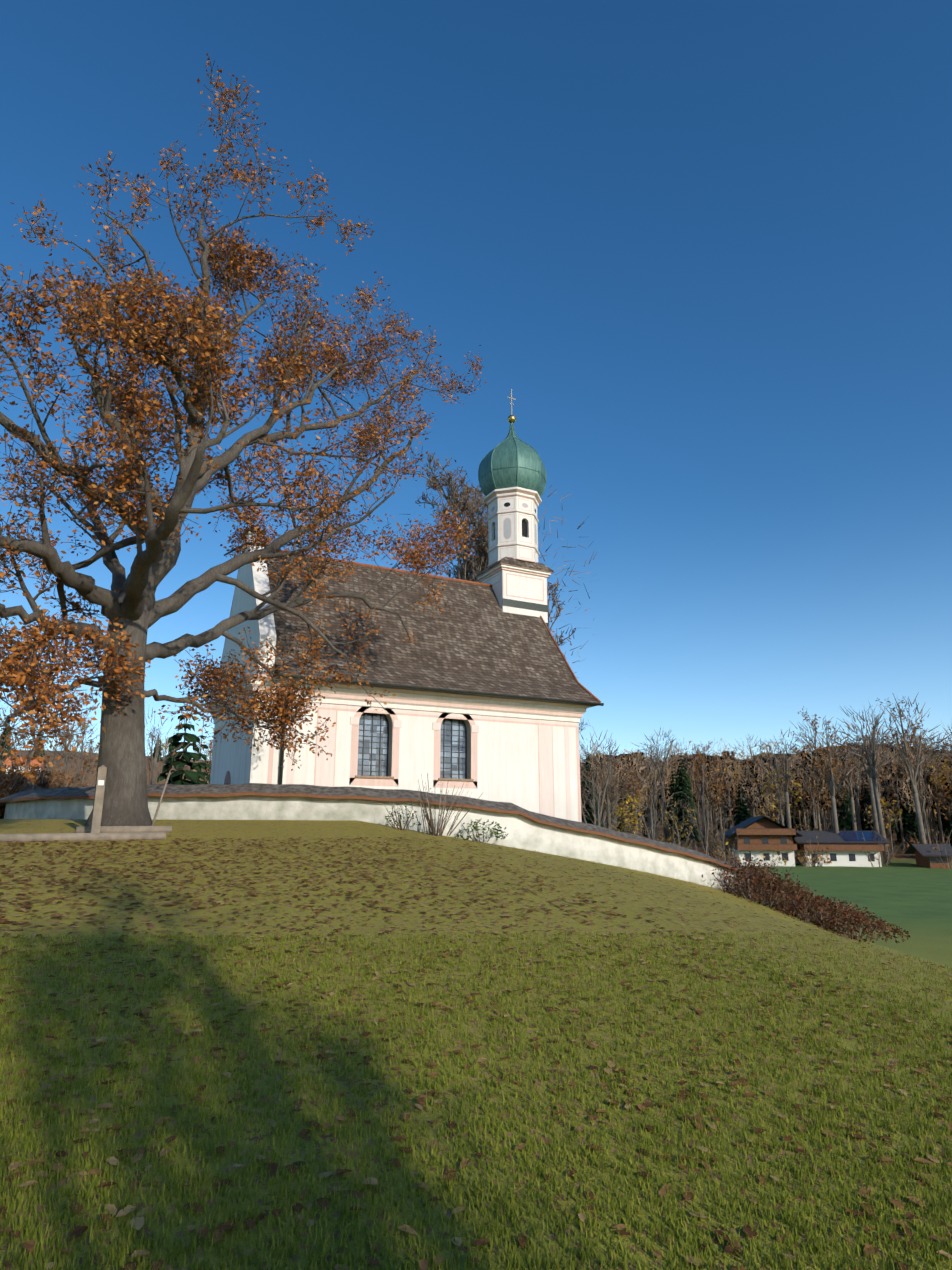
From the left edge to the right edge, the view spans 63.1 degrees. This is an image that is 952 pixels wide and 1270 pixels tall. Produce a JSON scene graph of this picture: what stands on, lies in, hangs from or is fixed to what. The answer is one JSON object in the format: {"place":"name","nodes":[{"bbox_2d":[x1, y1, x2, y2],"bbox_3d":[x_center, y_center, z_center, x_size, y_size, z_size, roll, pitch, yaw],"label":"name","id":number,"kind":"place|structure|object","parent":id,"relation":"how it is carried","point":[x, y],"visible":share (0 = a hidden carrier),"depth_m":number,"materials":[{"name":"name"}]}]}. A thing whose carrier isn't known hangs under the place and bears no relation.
{"place":"outdoors","nodes":[
{"label":"outdoors","id":0,"kind":"place"},
{"bbox_2d":[5,756,42,773],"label":"hill house","id":1,"kind":"structure","parent":0,"point":[35,761],"depth_m":366.01,"materials":[{"name":"white paint"}]},
{"bbox_2d":[210,531,275,784],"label":"gable wall","id":2,"kind":"structure","parent":0,"point":[230,749],"depth_m":22.50,"materials":[{"name":"white paint"}]},
{"bbox_2d":[0,453,741,860],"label":"bare trees","id":3,"kind":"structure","parent":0,"point":[482,563],"depth_m":52.34,"materials":[{"name":"brown plant"}]},
{"bbox_2d":[74,714,696,844],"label":"yellow leaves","id":4,"kind":"object","parent":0,"point":[616,812],"visible":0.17,"depth_m":81.33,"materials":[{"name":"plant"}]},
{"bbox_2d":[267,708,578,821],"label":"chapel walls","id":5,"kind":"structure","parent":0,"point":[507,764],"depth_m":23.24,"materials":[{"name":"white paint"}]},
{"bbox_2d":[357,712,466,778],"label":"window bars","id":6,"kind":"object","parent":5,"relation":"attached to","point":[387,748],"depth_m":22.47,"materials":[{"name":"black metal"}]},
{"bbox_2d":[355,775,473,780],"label":"window sills","id":7,"kind":"structure","parent":5,"relation":"attached to","point":[390,777],"depth_m":21.87,"materials":[{"name":"paint"}]},
{"bbox_2d":[267,702,581,821],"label":"painted trim","id":8,"kind":"structure","parent":5,"relation":"attached to","point":[324,772],"depth_m":22.65,"materials":[{"name":"pink paint"}]},
{"bbox_2d":[267,552,598,706],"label":"church roof","id":9,"kind":"structure","parent":5,"relation":"on","point":[475,638],"depth_m":24.79,"materials":[{"name":"brown tile"}]},
{"bbox_2d":[210,539,259,784],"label":"wall trim","id":10,"kind":"structure","parent":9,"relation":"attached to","point":[227,780],"depth_m":22.64,"materials":[{"name":"pink paint"}]},
{"bbox_2d":[207,673,589,723],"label":"cornice","id":11,"kind":"structure","parent":9,"relation":"attached to","point":[402,699],"depth_m":22.98,"materials":[{"name":"white paint"}]},
{"bbox_2d":[269,673,603,783],"bbox_3d":[-0.762,3.713,22.509,10.800,4.196,0.672,7,-16,-27],"label":"gutter downpipe","id":12,"kind":"object","parent":9,"relation":"attached to","point":[281,766],"visible":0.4,"depth_m":22.30,"materials":[{"name":"metal"}]},
{"bbox_2d":[276,550,600,702],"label":"ridge tiles","id":13,"kind":"object","parent":9,"relation":"on","point":[476,583],"visible":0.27,"depth_m":26.81,"materials":[{"name":"tile"}]},
{"bbox_2d":[484,487,541,566],"bbox_3d":[1.416,-3.880,29.502,2.090,2.790,2.090,7,-16,-27],"label":"tower belfry","id":14,"kind":"object","parent":9,"relation":"on","point":[510,509],"visible":0.9,"depth_m":28.83,"materials":[{"name":"white paint"}]},
{"bbox_2d":[494,520,526,539],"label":"tower window","id":15,"kind":"structure","parent":14,"relation":"attached to","point":[524,528],"depth_m":28.91,"materials":[{"name":"black glass"}]},
{"bbox_2d":[479,425,545,495],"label":"onion dome","id":16,"kind":"structure","parent":14,"relation":"on","point":[504,454],"depth_m":29.07,"materials":[{"name":"green metal"}]},
{"bbox_2d":[507,389,515,422],"bbox_3d":[1.416,-9.106,30.802,0.328,1.500,0.328,-4,-15,16],"label":"cross finial","id":17,"kind":"object","parent":16,"relation":"on","point":[511,418],"visible":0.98,"depth_m":30.60,"materials":[{"name":"gold metal"}]},
{"bbox_2d":[478,423,546,496],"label":"dome ribs","id":18,"kind":"object","parent":16,"relation":"attached to","point":[512,424],"visible":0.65,"depth_m":29.43,"materials":[{"name":"green metal"}]},
{"bbox_2d":[476,563,552,622],"bbox_3d":[1.416,-1.338,28.869,2.240,1.970,1.940,7,-16,-27],"label":"tower base","id":19,"kind":"object","parent":9,"relation":"on","point":[521,590],"visible":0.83,"depth_m":28.20,"materials":[{"name":"white paint"}]},
{"bbox_2d":[474,557,553,577],"bbox_3d":[1.416,-2.425,29.140,2.300,0.350,2.000,7,-16,-27],"label":"tower skirt","id":20,"kind":"object","parent":19,"relation":"on","point":[512,561],"visible":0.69,"depth_m":28.35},
{"bbox_2d":[0,750,951,1269],"bbox_3d":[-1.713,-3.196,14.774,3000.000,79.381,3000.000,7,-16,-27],"label":"ground","id":21,"kind":"structure","parent":0,"point":[910,896],"depth_m":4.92,"materials":[{"name":"green plant"}]},
{"bbox_2d":[0,763,89,815],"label":"hedge leaves","id":22,"kind":"object","parent":21,"relation":"on","point":[2,808],"visible":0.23,"depth_m":21.99,"materials":[{"name":"brown plant"}]},
{"bbox_2d":[0,771,171,842],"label":"path timbers","id":23,"kind":"object","parent":21,"relation":"on","point":[112,833],"visible":0.9,"depth_m":11.67,"materials":[{"name":"grey wood"}]},
{"bbox_2d":[91,765,106,832],"bbox_3d":[-5.844,2.664,11.979,0.120,1.300,0.128,7,-16,-27],"label":"waymark post","id":24,"kind":"object","parent":21,"relation":"on","point":[98,799],"visible":0.89,"depth_m":11.96,"materials":[{"name":"brown wood"}]},
{"bbox_2d":[0,705,209,784],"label":"conifers","id":25,"kind":"object","parent":21,"relation":"on","point":[175,762],"visible":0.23,"depth_m":69.39,"materials":[{"name":"green plant"}]},
{"bbox_2d":[0,53,488,825],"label":"oak tree","id":26,"kind":"object","parent":21,"relation":"on","point":[134,608],"visible":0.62,"depth_m":13.76,"materials":[{"name":"brown plant"}]},
{"bbox_2d":[4,795,749,892],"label":"yard wall","id":27,"kind":"structure","parent":21,"relation":"on","point":[522,832],"depth_m":17.09,"materials":[{"name":"paint"}]},
{"bbox_2d":[0,781,747,872],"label":"wall coping","id":28,"kind":"object","parent":27,"relation":"on","point":[218,790],"visible":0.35,"depth_m":16.80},
{"bbox_2d":[0,761,914,941],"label":"shrubs","id":29,"kind":"object","parent":21,"relation":"on","point":[432,831],"visible":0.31,"depth_m":20.38,"materials":[{"name":"brown plant"}]},
{"bbox_2d":[385,784,507,840],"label":"green shrub leaves","id":30,"kind":"object","parent":29,"relation":"attached to","point":[477,829],"visible":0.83,"depth_m":16.67,"materials":[{"name":"green plant"}]},
{"bbox_2d":[0,837,951,1269],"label":"fallen leaves","id":31,"kind":"object","parent":21,"relation":"on","point":[138,1223],"visible":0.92,"depth_m":4.92,"materials":[{"name":"plant"}]},
{"bbox_2d":[720,816,802,865],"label":"farmhouse","id":32,"kind":"object","parent":21,"relation":"on","point":[765,836],"visible":0.83,"depth_m":130.65,"materials":[{"name":"white paint"}]},
{"bbox_2d":[579,692,951,868],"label":"forest","id":33,"kind":"object","parent":21,"relation":"on","point":[877,816],"depth_m":147.70,"materials":[{"name":"brown plant"}]},
{"bbox_2d":[581,752,951,860],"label":"conifer trees","id":34,"kind":"object","parent":21,"relation":"on","point":[843,825],"visible":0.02,"depth_m":187.31,"materials":[{"name":"plant"}]},
{"bbox_2d":[591,751,951,857],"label":"forest trunks","id":35,"kind":"object","parent":21,"relation":"on","point":[816,816],"depth_m":171.88,"materials":[{"name":"brown plant"}]},
{"bbox_2d":[606,748,949,845],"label":"conifer trees","id":36,"kind":"object","parent":21,"relation":"on","point":[906,816],"visible":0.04,"depth_m":184.08,"materials":[{"name":"green plant"}]},
{"bbox_2d":[644,747,951,864],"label":"yellow forest leaves","id":37,"kind":"object","parent":21,"relation":"on","point":[930,779],"visible":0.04,"depth_m":154.70,"materials":[{"name":"yellow plant"}]},
{"bbox_2d":[698,844,914,942],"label":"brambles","id":38,"kind":"object","parent":21,"relation":"on","point":[817,902],"visible":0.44,"depth_m":20.33,"materials":[{"name":"brown plant"}]},
{"bbox_2d":[793,831,889,866],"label":"long farmhouse","id":39,"kind":"object","parent":21,"relation":"on","point":[845,848],"visible":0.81,"depth_m":130.26,"materials":[{"name":"white paint"}]},
{"bbox_2d":[904,844,951,868],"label":"farm shed","id":40,"kind":"structure","parent":21,"relation":"on","point":[925,856],"depth_m":126.91,"materials":[{"name":"brown wood"}]},
{"bbox_2d":[0,0,951,761],"label":"sky","id":41,"kind":"structure","parent":0,"point":[701,250],"materials":[{"name":"blue"}]},
{"bbox_2d":[188,729,951,831],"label":"forest","id":42,"kind":"object","parent":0,"point":[747,786],"visible":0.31,"depth_m":176.60,"materials":[{"name":"brown plant"}]},
{"bbox_2d":[604,767,951,827],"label":"yellow forest leaves","id":43,"kind":"object","parent":42,"relation":"attached to","point":[799,799],"visible":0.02,"depth_m":150.78,"materials":[{"name":"plant"}]}
]}

